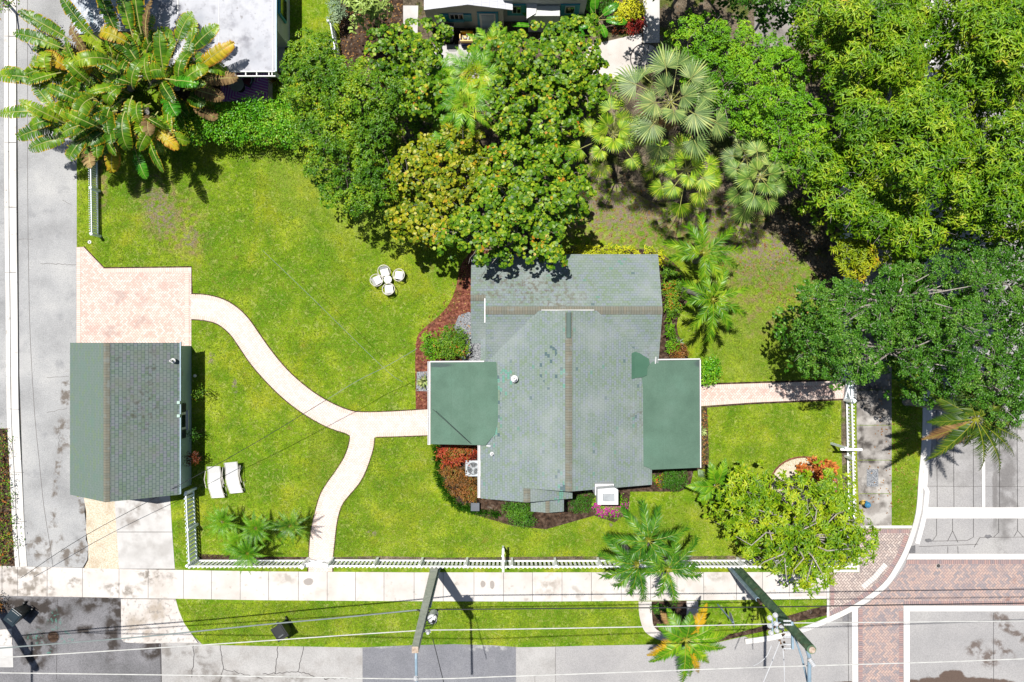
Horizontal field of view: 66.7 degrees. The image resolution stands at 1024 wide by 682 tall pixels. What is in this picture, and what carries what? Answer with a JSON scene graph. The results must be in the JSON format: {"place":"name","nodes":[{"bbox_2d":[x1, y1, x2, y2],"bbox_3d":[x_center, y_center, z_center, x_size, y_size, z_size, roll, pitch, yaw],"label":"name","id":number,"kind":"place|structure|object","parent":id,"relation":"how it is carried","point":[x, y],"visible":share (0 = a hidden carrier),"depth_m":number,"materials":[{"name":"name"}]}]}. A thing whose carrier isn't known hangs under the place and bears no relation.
{"place":"outdoors","nodes":[
{"label":"outdoors","id":0,"kind":"place"},
{"bbox_2d":[0,1,6,427],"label":"side street","id":1,"kind":"structure","parent":0,"point":[3,411],"depth_m":39.98,"materials":[{"name":"asphalt"}]},
{"bbox_2d":[0,428,14,565],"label":"planting bed corner","id":2,"kind":"object","parent":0,"point":[4,496],"visible":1,"depth_m":39.93,"materials":[{"name":"soil"}]},
{"bbox_2d":[17,0,87,566],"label":"alley road","id":3,"kind":"structure","parent":0,"point":[47,223],"depth_m":39.91,"materials":[{"name":"concrete"}]},
{"bbox_2d":[18,248,87,567],"bbox_3d":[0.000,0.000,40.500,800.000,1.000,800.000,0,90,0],"label":"ground","id":4,"kind":"structure","parent":0,"point":[19,380],"depth_m":40.00,"materials":[{"name":"green plant"}]},
{"bbox_2d":[4,0,26,566],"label":"alley kerb","id":5,"kind":"structure","parent":4,"relation":"on","point":[11,257],"depth_m":39.88,"materials":[{"name":"concrete"}]},
{"bbox_2d":[772,233,1023,427],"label":"oak tree","id":6,"kind":"object","parent":4,"relation":"on","point":[938,324],"visible":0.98,"depth_m":32.62,"materials":[{"name":"green plant"}]},
{"bbox_2d":[0,596,160,681],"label":"street patch stained","id":7,"kind":"object","parent":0,"point":[87,618],"visible":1,"depth_m":39.98,"materials":[{"name":"asphalt"}]},
{"bbox_2d":[84,498,118,568],"bbox_3d":[-21.061,9.702,39.971,1.877,0.158,3.965,0,90,0],"label":"shell gravel strip","id":8,"kind":"object","parent":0,"point":[102,548],"visible":0.83,"depth_m":39.89,"materials":[{"name":"gravel"}]},
{"bbox_2d":[66,0,148,40],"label":"shingled building","id":9,"kind":"structure","parent":0,"point":[89,10],"depth_m":37.00,"materials":[{"name":"white"}]},
{"bbox_2d":[115,496,174,568],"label":"drive slab","id":10,"kind":"structure","parent":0,"point":[144,537],"depth_m":39.89,"materials":[{"name":"concrete"}]},
{"bbox_2d":[121,598,197,642],"bbox_3d":[-18.079,14.368,39.975,3.947,0.150,2.281,0,90,0],"label":"drive apron","id":11,"kind":"object","parent":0,"point":[143,617],"visible":0.97,"depth_m":39.90,"materials":[{"name":"concrete"}]},
{"bbox_2d":[174,73,270,100],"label":"neighbour patio","id":12,"kind":"structure","parent":0,"point":[184,95],"depth_m":39.89,"materials":[{"name":"concrete"}]},
{"bbox_2d":[220,73,267,100],"bbox_3d":[-13.719,-13.018,39.877,2.456,0.018,1.474,0,90,0],"label":"patio rug","id":13,"kind":"object","parent":12,"relation":"on","point":[260,84],"visible":0.5,"depth_m":39.87,"materials":[{"name":"purple fabric"}]},
{"bbox_2d":[162,640,362,681],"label":"pale street patch","id":14,"kind":"object","parent":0,"point":[315,661],"visible":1,"depth_m":39.98,"materials":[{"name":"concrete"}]},
{"bbox_2d":[191,298,427,571],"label":"garden path","id":15,"kind":"structure","parent":0,"point":[363,429],"depth_m":39.88,"materials":[{"name":"concrete"}]},
{"bbox_2d":[76,247,427,571],"bbox_3d":[-14.847,2.235,39.878,20.351,0.004,10.422,36,90,0],"label":"path border","id":16,"kind":"object","parent":15,"relation":"on","point":[186,270],"visible":0.98,"depth_m":39.88,"materials":[{"name":"concrete"}]},
{"bbox_2d":[0,566,826,600],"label":"pavement","id":17,"kind":"structure","parent":0,"point":[283,585],"depth_m":39.88,"materials":[{"name":"concrete"}]},
{"bbox_2d":[84,246,842,571],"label":"path edge soil","id":18,"kind":"structure","parent":0,"point":[424,409],"depth_m":39.89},
{"bbox_2d":[77,0,923,647],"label":"lawn","id":19,"kind":"structure","parent":0,"point":[607,206],"depth_m":39.90,"materials":[{"name":"plant"}]},
{"bbox_2d":[88,160,101,236],"bbox_3d":[-21.142,-7.685,39.445,0.187,1.000,4.802,-1,90,0],"label":"picket fence","id":20,"kind":"object","parent":19,"relation":"on","point":[91,188],"visible":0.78,"depth_m":39.47,"materials":[{"name":"white paint"}]},
{"bbox_2d":[0,0,237,179],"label":"paddle leaf clump","id":21,"kind":"object","parent":19,"relation":"on","point":[67,68],"visible":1,"depth_m":36.00,"materials":[{"name":"green plant"}]},
{"bbox_2d":[70,342,190,501],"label":"garage","id":22,"kind":"structure","parent":19,"relation":"on","point":[130,415],"depth_m":36.95,"materials":[{"name":"green"}]},
{"bbox_2d":[81,247,190,345],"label":"paver drive","id":23,"kind":"structure","parent":19,"relation":"on","point":[132,307],"depth_m":39.89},
{"bbox_2d":[184,487,199,567],"bbox_3d":[-16.124,9.383,39.260,0.187,1.370,3.858,-3,90,0],"label":"picket fence","id":24,"kind":"object","parent":19,"relation":"on","point":[191,526],"visible":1,"depth_m":39.23,"materials":[{"name":"white paint"}]},
{"bbox_2d":[136,0,289,84],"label":"flat roof building","id":25,"kind":"structure","parent":19,"relation":"on","point":[257,32],"depth_m":37.10,"materials":[{"name":"white paint"}]},
{"bbox_2d":[204,466,226,497],"bbox_3d":[-15.066,7.148,39.540,1.032,0.739,1.679,-3,90,0],"label":"sun lounger","id":26,"kind":"object","parent":19,"relation":"on","point":[214,478],"visible":0.92,"depth_m":39.54,"materials":[{"name":"plastic"}]},
{"bbox_2d":[204,504,239,542],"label":"date palm","id":27,"kind":"object","parent":19,"relation":"on","point":[221,527],"visible":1,"depth_m":38.18,"materials":[{"name":"green plant"}]},
{"bbox_2d":[159,91,307,149],"bbox_3d":[-13.847,-10.841,38.673,7.662,2.470,2.930,0,90,0],"label":"clipped hedge","id":28,"kind":"object","parent":19,"relation":"on","point":[265,127],"visible":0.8,"depth_m":37.99,"materials":[{"name":"green plant"}]},
{"bbox_2d":[222,462,245,493],"bbox_3d":[-14.164,6.926,39.540,1.032,0.739,1.650,-5,90,0],"label":"sun lounger","id":29,"kind":"object","parent":19,"relation":"on","point":[232,474],"visible":1,"depth_m":39.54,"materials":[{"name":"plastic"}]},
{"bbox_2d":[226,532,265,573],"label":"date palm","id":30,"kind":"object","parent":19,"relation":"on","point":[247,552],"visible":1,"depth_m":37.84,"materials":[{"name":"green plant"}]},
{"bbox_2d":[199,554,306,559],"bbox_3d":[-13.246,11.070,39.972,5.614,0.156,0.316,0,90,0],"label":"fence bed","id":31,"kind":"object","parent":19,"relation":"on","point":[211,557],"visible":0.71,"depth_m":39.89,"materials":[{"name":"soil"}]},
{"bbox_2d":[185,557,308,567],"bbox_3d":[-13.263,11.142,39.185,5.819,1.520,0.187,0,90,0],"label":"picket fence","id":32,"kind":"object","parent":31,"relation":"on","point":[224,565],"visible":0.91,"depth_m":39.04,"materials":[{"name":"white paint"}]},
{"bbox_2d":[234,508,277,551],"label":"date palm","id":33,"kind":"object","parent":19,"relation":"on","point":[258,528],"visible":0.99,"depth_m":38.03,"materials":[{"name":"green plant"}]},
{"bbox_2d":[267,508,311,546],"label":"date palm","id":34,"kind":"object","parent":19,"relation":"on","point":[286,524],"visible":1,"depth_m":38.10,"materials":[{"name":"green plant"}]},
{"bbox_2d":[277,27,429,222],"bbox_3d":[-7.193,-9.909,36.525,7.076,6.850,8.950,0,90,0],"label":"glossy tree","id":35,"kind":"object","parent":19,"relation":"on","point":[333,78],"visible":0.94,"depth_m":34.26,"materials":[{"name":"green plant"}]},
{"bbox_2d":[339,0,402,66],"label":"mulch court","id":36,"kind":"object","parent":19,"relation":"on","point":[361,42],"visible":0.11,"depth_m":39.88,"materials":[{"name":"soil"}]},
{"bbox_2d":[341,0,394,40],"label":"shiny leaved tree","id":37,"kind":"object","parent":36,"relation":"on","point":[372,8],"visible":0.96,"depth_m":35.79,"materials":[{"name":"green plant"}]},
{"bbox_2d":[412,561,440,681],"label":"utility pole","id":38,"kind":"object","parent":19,"relation":"on","point":[431,617],"visible":1,"depth_m":32.90,"materials":[{"name":"grey wood"}]},
{"bbox_2d":[0,609,420,648],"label":"overhead wire","id":39,"kind":"object","parent":38,"relation":"attached to","point":[208,629],"visible":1,"depth_m":33.87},
{"bbox_2d":[0,658,1023,678],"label":"overhead wire","id":40,"kind":"object","parent":38,"relation":"attached to","point":[510,676],"visible":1,"depth_m":29.88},
{"bbox_2d":[428,603,1023,609],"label":"overhead wire","id":41,"kind":"object","parent":38,"relation":"attached to","point":[724,607],"visible":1,"depth_m":33.68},
{"bbox_2d":[383,125,490,250],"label":"sea grape tree","id":42,"kind":"object","parent":19,"relation":"on","point":[431,206],"visible":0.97,"depth_m":34.85,"materials":[{"name":"green plant"}]},
{"bbox_2d":[415,250,488,408],"bbox_3d":[-3.009,-0.579,39.966,3.912,0.168,8.140,0,90,0],"label":"mulch bed","id":43,"kind":"object","parent":19,"relation":"on","point":[446,319],"visible":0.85,"depth_m":39.88,"materials":[{"name":"wood"}]},
{"bbox_2d":[433,324,470,360],"bbox_3d":[-3.025,0.111,39.212,1.962,1.383,2.008,0,90,0],"label":"croton bush","id":44,"kind":"object","parent":43,"relation":"on","point":[455,337],"visible":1,"depth_m":38.82,"materials":[{"name":"green plant"}]},
{"bbox_2d":[454,312,480,360],"bbox_3d":[-2.018,-0.175,39.963,1.930,0.174,2.632,0,90,0],"label":"pebble patch","id":45,"kind":"object","parent":43,"relation":"on","point":[475,353],"visible":0.35,"depth_m":39.88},
{"bbox_2d":[0,1,918,563],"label":"fallen leaves","id":46,"kind":"object","parent":19,"relation":"on","point":[580,243],"visible":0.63,"depth_m":39.85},
{"bbox_2d":[427,254,700,512],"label":"house","id":47,"kind":"structure","parent":19,"relation":"on","point":[560,391],"depth_m":36.40,"materials":[{"name":"green"}]},
{"bbox_2d":[437,408,708,528],"bbox_3d":[3.318,6.844,39.966,14.140,0.168,5.372,-7,90,0],"label":"croton bed","id":48,"kind":"object","parent":19,"relation":"on","point":[550,520],"visible":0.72,"depth_m":39.88,"materials":[{"name":"soil"}]},
{"bbox_2d":[434,444,480,468],"bbox_3d":[-2.739,5.751,39.360,2.381,1.092,1.600,0,90,0],"label":"croton bush","id":49,"kind":"object","parent":48,"relation":"on","point":[454,459],"visible":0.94,"depth_m":39.07,"materials":[{"name":"red plant"}]},
{"bbox_2d":[437,465,483,504],"bbox_3d":[-2.561,7.210,39.376,2.770,1.061,1.695,45,90,0],"label":"croton bush","id":50,"kind":"object","parent":48,"relation":"on","point":[462,483],"visible":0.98,"depth_m":39.11,"materials":[{"name":"red plant"}]},
{"bbox_2d":[431,444,499,518],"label":"border grass","id":51,"kind":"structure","parent":48,"relation":"on","point":[460,507],"depth_m":39.75,"materials":[{"name":"green plant"}]},
{"bbox_2d":[500,501,536,528],"bbox_3d":[0.330,8.705,39.386,1.987,1.039,1.570,0,90,0],"label":"clipped bush","id":52,"kind":"object","parent":48,"relation":"on","point":[516,513],"visible":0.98,"depth_m":39.17,"materials":[{"name":"green plant"}]},
{"bbox_2d":[326,557,858,567],"bbox_3d":[3.956,11.141,39.185,26.398,1.520,0.222,0,90,0],"label":"picket fence","id":53,"kind":"object","parent":19,"relation":"on","point":[598,562],"visible":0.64,"depth_m":39.09,"materials":[{"name":"white paint"}]},
{"bbox_2d":[342,0,852,376],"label":"back bed","id":54,"kind":"object","parent":19,"relation":"on","point":[671,11],"visible":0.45,"depth_m":39.89,"materials":[{"name":"brown soil"}]},
{"bbox_2d":[364,14,453,133],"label":"sea grape tree","id":55,"kind":"object","parent":54,"relation":"on","point":[413,41],"visible":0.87,"depth_m":34.54,"materials":[{"name":"green plant"}]},
{"bbox_2d":[426,110,476,154],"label":"lime palm","id":56,"kind":"object","parent":54,"relation":"on","point":[437,125],"visible":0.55,"depth_m":35.38,"materials":[{"name":"green plant"}]},
{"bbox_2d":[433,76,496,136],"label":"lime palm","id":57,"kind":"object","parent":54,"relation":"on","point":[461,114],"visible":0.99,"depth_m":34.21,"materials":[{"name":"green plant"}]},
{"bbox_2d":[441,40,508,110],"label":"lime palm","id":58,"kind":"object","parent":54,"relation":"on","point":[473,67],"visible":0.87,"depth_m":34.32,"materials":[{"name":"green plant"}]},
{"bbox_2d":[424,0,586,31],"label":"cottage","id":59,"kind":"structure","parent":54,"relation":"on","point":[472,13],"depth_m":37.90,"materials":[{"name":"paint"}]},
{"bbox_2d":[428,136,597,270],"bbox_3d":[-0.066,-6.083,36.271,7.503,7.359,5.944,0,90,0],"label":"sea grape tree","id":60,"kind":"object","parent":54,"relation":"on","point":[518,196],"visible":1,"depth_m":33.92,"materials":[{"name":"green plant"}]},
{"bbox_2d":[465,13,624,164],"bbox_3d":[1.631,-11.600,36.574,6.481,6.753,6.864,-15,90,0],"label":"sea grape tree","id":61,"kind":"object","parent":54,"relation":"on","point":[567,73],"visible":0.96,"depth_m":34.13,"materials":[{"name":"green plant"}]},
{"bbox_2d":[579,0,626,37],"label":"paddle leaf plant","id":62,"kind":"object","parent":54,"relation":"on","point":[607,10],"visible":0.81,"depth_m":39.03,"materials":[{"name":"green plant"}]},
{"bbox_2d":[568,92,654,178],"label":"fan palm","id":63,"kind":"object","parent":54,"relation":"on","point":[614,102],"visible":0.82,"depth_m":34.42,"materials":[{"name":"green plant"}]},
{"bbox_2d":[611,0,647,24],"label":"yellow croton","id":64,"kind":"object","parent":54,"relation":"on","point":[622,8],"visible":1,"depth_m":39.02,"materials":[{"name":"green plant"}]},
{"bbox_2d":[612,42,730,163],"bbox_3d":[6.742,-9.913,35.779,4.512,8.343,5.418,-34,90,0],"label":"fan palm","id":65,"kind":"object","parent":54,"relation":"on","point":[668,58],"visible":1,"depth_m":32.40,"materials":[{"name":"green plant"}]},
{"bbox_2d":[639,130,723,218],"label":"fan palm","id":66,"kind":"object","parent":54,"relation":"on","point":[686,176],"visible":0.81,"depth_m":34.69,"materials":[{"name":"green plant"}]},
{"bbox_2d":[657,8,830,174],"bbox_3d":[10.836,-11.702,36.271,5.423,7.358,8.765,-32,90,0],"label":"bright leaved tree","id":67,"kind":"object","parent":54,"relation":"on","point":[744,91],"visible":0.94,"depth_m":34.20,"materials":[{"name":"green plant"}]},
{"bbox_2d":[719,131,770,182],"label":"fan palm","id":68,"kind":"object","parent":54,"relation":"on","point":[746,159],"visible":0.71,"depth_m":35.13,"materials":[{"name":"green plant"}]},
{"bbox_2d":[722,136,792,224],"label":"fan palm","id":69,"kind":"object","parent":54,"relation":"on","point":[781,188],"visible":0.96,"depth_m":34.64,"materials":[{"name":"green plant"}]},
{"bbox_2d":[586,33,641,78],"bbox_3d":[5.307,-14.489,39.968,3.130,0.164,2.088,-10,90,0],"label":"beige court","id":70,"kind":"object","parent":19,"relation":"on","point":[615,53],"visible":0.41,"depth_m":39.89,"materials":[{"name":"concrete"}]},
{"bbox_2d":[595,525,665,602],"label":"christmas palm","id":71,"kind":"object","parent":19,"relation":"on","point":[627,572],"visible":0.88,"depth_m":35.14,"materials":[{"name":"green plant"}]},
{"bbox_2d":[564,249,708,383],"bbox_3d":[6.993,-2.240,39.969,4.315,0.162,10.695,-43,90,0],"label":"bed","id":72,"kind":"object","parent":19,"relation":"on","point":[663,354],"visible":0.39,"depth_m":39.89,"materials":[{"name":"soil"}]},
{"bbox_2d":[660,260,689,318],"bbox_3d":[8.216,-2.648,39.317,1.571,1.181,3.077,-9,90,0],"label":"croton bush","id":73,"kind":"object","parent":72,"relation":"on","point":[670,301],"visible":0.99,"depth_m":39.03,"materials":[{"name":"green plant"}]},
{"bbox_2d":[605,497,691,571],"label":"christmas palm","id":74,"kind":"object","parent":19,"relation":"on","point":[647,525],"visible":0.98,"depth_m":34.71,"materials":[{"name":"green plant"}]},
{"bbox_2d":[639,601,697,640],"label":"planter walk","id":75,"kind":"structure","parent":19,"relation":"on","point":[645,614],"depth_m":39.89,"materials":[{"name":"concrete"}]},
{"bbox_2d":[633,534,704,606],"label":"christmas palm","id":76,"kind":"object","parent":19,"relation":"on","point":[679,569],"visible":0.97,"depth_m":35.02,"materials":[{"name":"green plant"}]},
{"bbox_2d":[661,212,743,286],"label":"christmas palm","id":77,"kind":"object","parent":19,"relation":"on","point":[716,252],"visible":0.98,"depth_m":35.84,"materials":[{"name":"green plant"}]},
{"bbox_2d":[680,263,749,342],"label":"christmas palm","id":78,"kind":"object","parent":19,"relation":"on","point":[699,293],"visible":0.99,"depth_m":35.99,"materials":[{"name":"green plant"}]},
{"bbox_2d":[686,458,746,509],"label":"young coconut palm","id":79,"kind":"object","parent":19,"relation":"on","point":[720,476],"visible":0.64,"depth_m":37.97,"materials":[{"name":"green plant"}]},
{"bbox_2d":[709,0,816,32],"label":"roadside tree","id":80,"kind":"object","parent":19,"relation":"on","point":[773,9],"visible":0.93,"depth_m":35.31,"materials":[{"name":"green plant"}]},
{"bbox_2d":[727,561,815,681],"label":"utility pole","id":81,"kind":"object","parent":19,"relation":"on","point":[755,590],"visible":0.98,"depth_m":31.92,"materials":[{"name":"grey wood"}]},
{"bbox_2d":[713,607,829,642],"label":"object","id":82,"kind":"object","parent":19,"relation":"on","point":[811,613],"visible":0.62,"depth_m":39.89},
{"bbox_2d":[701,458,880,599],"bbox_3d":[13.335,8.990,37.485,8.113,4.930,6.481,0,90,0],"label":"frangipani tree","id":83,"kind":"object","parent":19,"relation":"on","point":[793,535],"visible":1,"depth_m":36.02,"materials":[{"name":"green plant"}]},
{"bbox_2d":[769,456,835,509],"bbox_3d":[14.947,7.368,39.964,3.509,0.172,2.947,0,90,0],"label":"pebble circle","id":84,"kind":"object","parent":19,"relation":"on","point":[790,472],"visible":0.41,"depth_m":39.88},
{"bbox_2d":[841,400,847,497],"bbox_3d":[17.049,5.878,39.972,0.322,0.156,5.796,-1,90,0],"label":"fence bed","id":85,"kind":"object","parent":19,"relation":"on","point":[843,434],"visible":0.53,"depth_m":39.89,"materials":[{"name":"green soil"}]},
{"bbox_2d":[843,399,855,564],"bbox_3d":[17.088,7.105,39.410,0.292,1.070,8.342,0,90,0],"label":"picket fence","id":86,"kind":"object","parent":85,"relation":"on","point":[850,456],"visible":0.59,"depth_m":39.36,"materials":[{"name":"white paint"}]},
{"bbox_2d":[829,234,880,283],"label":"young mango tree","id":87,"kind":"object","parent":19,"relation":"on","point":[855,258],"visible":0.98,"depth_m":35.42,"materials":[{"name":"yellow plant"}]},
{"bbox_2d":[776,135,958,267],"bbox_3d":[15.961,-6.295,36.351,8.754,7.197,4.707,16,90,0],"label":"mango tree","id":88,"kind":"object","parent":19,"relation":"on","point":[887,224],"visible":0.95,"depth_m":33.77,"materials":[{"name":"green plant"}]},
{"bbox_2d":[785,0,955,128],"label":"mango tree","id":89,"kind":"object","parent":19,"relation":"on","point":[869,33],"visible":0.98,"depth_m":32.69,"materials":[{"name":"green plant"}]},
{"bbox_2d":[814,77,978,221],"bbox_3d":[16.712,-8.347,35.029,6.794,9.842,6.171,0,90,0],"label":"mango tree","id":90,"kind":"object","parent":19,"relation":"on","point":[886,136],"visible":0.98,"depth_m":32.05,"materials":[{"name":"green plant"}]},
{"bbox_2d":[902,375,1023,473],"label":"coconut palm","id":91,"kind":"object","parent":19,"relation":"on","point":[958,427],"visible":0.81,"depth_m":33.71,"materials":[{"name":"green plant"}]},
{"bbox_2d":[123,0,1023,681],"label":"street","id":92,"kind":"structure","parent":0,"point":[951,642],"depth_m":39.99,"materials":[{"name":"asphalt"}]},
{"bbox_2d":[363,644,515,681],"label":"blue grey street patch","id":93,"kind":"object","parent":92,"relation":"on","point":[460,660],"visible":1,"depth_m":39.98,"materials":[{"name":"asphalt"}]},
{"bbox_2d":[516,647,554,681],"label":"street patch","id":94,"kind":"object","parent":92,"relation":"on","point":[535,660],"visible":1,"depth_m":39.98,"materials":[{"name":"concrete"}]},
{"bbox_2d":[744,0,929,643],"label":"street kerb","id":95,"kind":"structure","parent":92,"relation":"on","point":[885,584],"depth_m":39.84,"materials":[{"name":"concrete"}]},
{"bbox_2d":[915,0,933,543],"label":"street gutter","id":96,"kind":"object","parent":92,"relation":"on","point":[923,520],"visible":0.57,"depth_m":39.97,"materials":[{"name":"white paint"}]},
{"bbox_2d":[852,417,1023,681],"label":"road marking","id":97,"kind":"object","parent":92,"relation":"on","point":[983,511],"visible":0.79,"depth_m":39.96,"materials":[{"name":"white paint"}]},
{"bbox_2d":[858,562,1023,681],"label":"brick crossing","id":98,"kind":"object","parent":92,"relation":"on","point":[960,582],"visible":0.89,"depth_m":39.97,"materials":[{"name":"brick"}]},
{"bbox_2d":[859,560,1023,681],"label":"crossing border","id":99,"kind":"object","parent":98,"relation":"on","point":[921,602],"visible":1,"depth_m":39.96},
{"bbox_2d":[910,0,1023,128],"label":"mango tree","id":100,"kind":"object","parent":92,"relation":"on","point":[986,65],"visible":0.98,"depth_m":31.74,"materials":[{"name":"green plant"}]},
{"bbox_2d":[913,100,1023,250],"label":"mango tree","id":101,"kind":"object","parent":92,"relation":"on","point":[1001,171],"visible":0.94,"depth_m":32.03,"materials":[{"name":"green plant"}]},
{"bbox_2d":[334,556,831,559],"bbox_3d":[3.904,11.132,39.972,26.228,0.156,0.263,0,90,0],"label":"fence","id":102,"kind":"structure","parent":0,"point":[567,558],"depth_m":39.89,"materials":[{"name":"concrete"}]},
{"bbox_2d":[643,0,659,42],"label":"white path","id":103,"kind":"structure","parent":0,"point":[651,33],"depth_m":39.88,"materials":[{"name":"concrete"}]},
{"bbox_2d":[652,601,686,631],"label":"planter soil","id":104,"kind":"structure","parent":0,"point":[656,620],"depth_m":39.89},
{"bbox_2d":[646,603,729,681],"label":"coconut palm","id":105,"kind":"object","parent":104,"relation":"on","point":[696,647],"visible":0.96,"depth_m":36.17,"materials":[{"name":"green plant"}]},
{"bbox_2d":[701,381,844,405],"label":"entrance path","id":106,"kind":"structure","parent":0,"point":[718,394],"depth_m":39.89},
{"bbox_2d":[754,0,798,46],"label":"grey path","id":107,"kind":"structure","parent":0,"point":[783,29],"depth_m":39.89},
{"bbox_2d":[830,529,910,610],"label":"corner brick walk","id":108,"kind":"structure","parent":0,"point":[848,588],"depth_m":39.89,"materials":[{"name":"brick"}]},
{"bbox_2d":[826,529,909,615],"bbox_3d":[18.046,11.705,39.883,2.410,0.002,6.140,39,90,0],"label":"corner brick border","id":109,"kind":"object","parent":108,"relation":"on","point":[878,583],"visible":0.92,"depth_m":39.88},
{"bbox_2d":[857,1,891,525],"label":"pavement","id":110,"kind":"structure","parent":0,"point":[872,408],"depth_m":39.88,"materials":[{"name":"concrete"}]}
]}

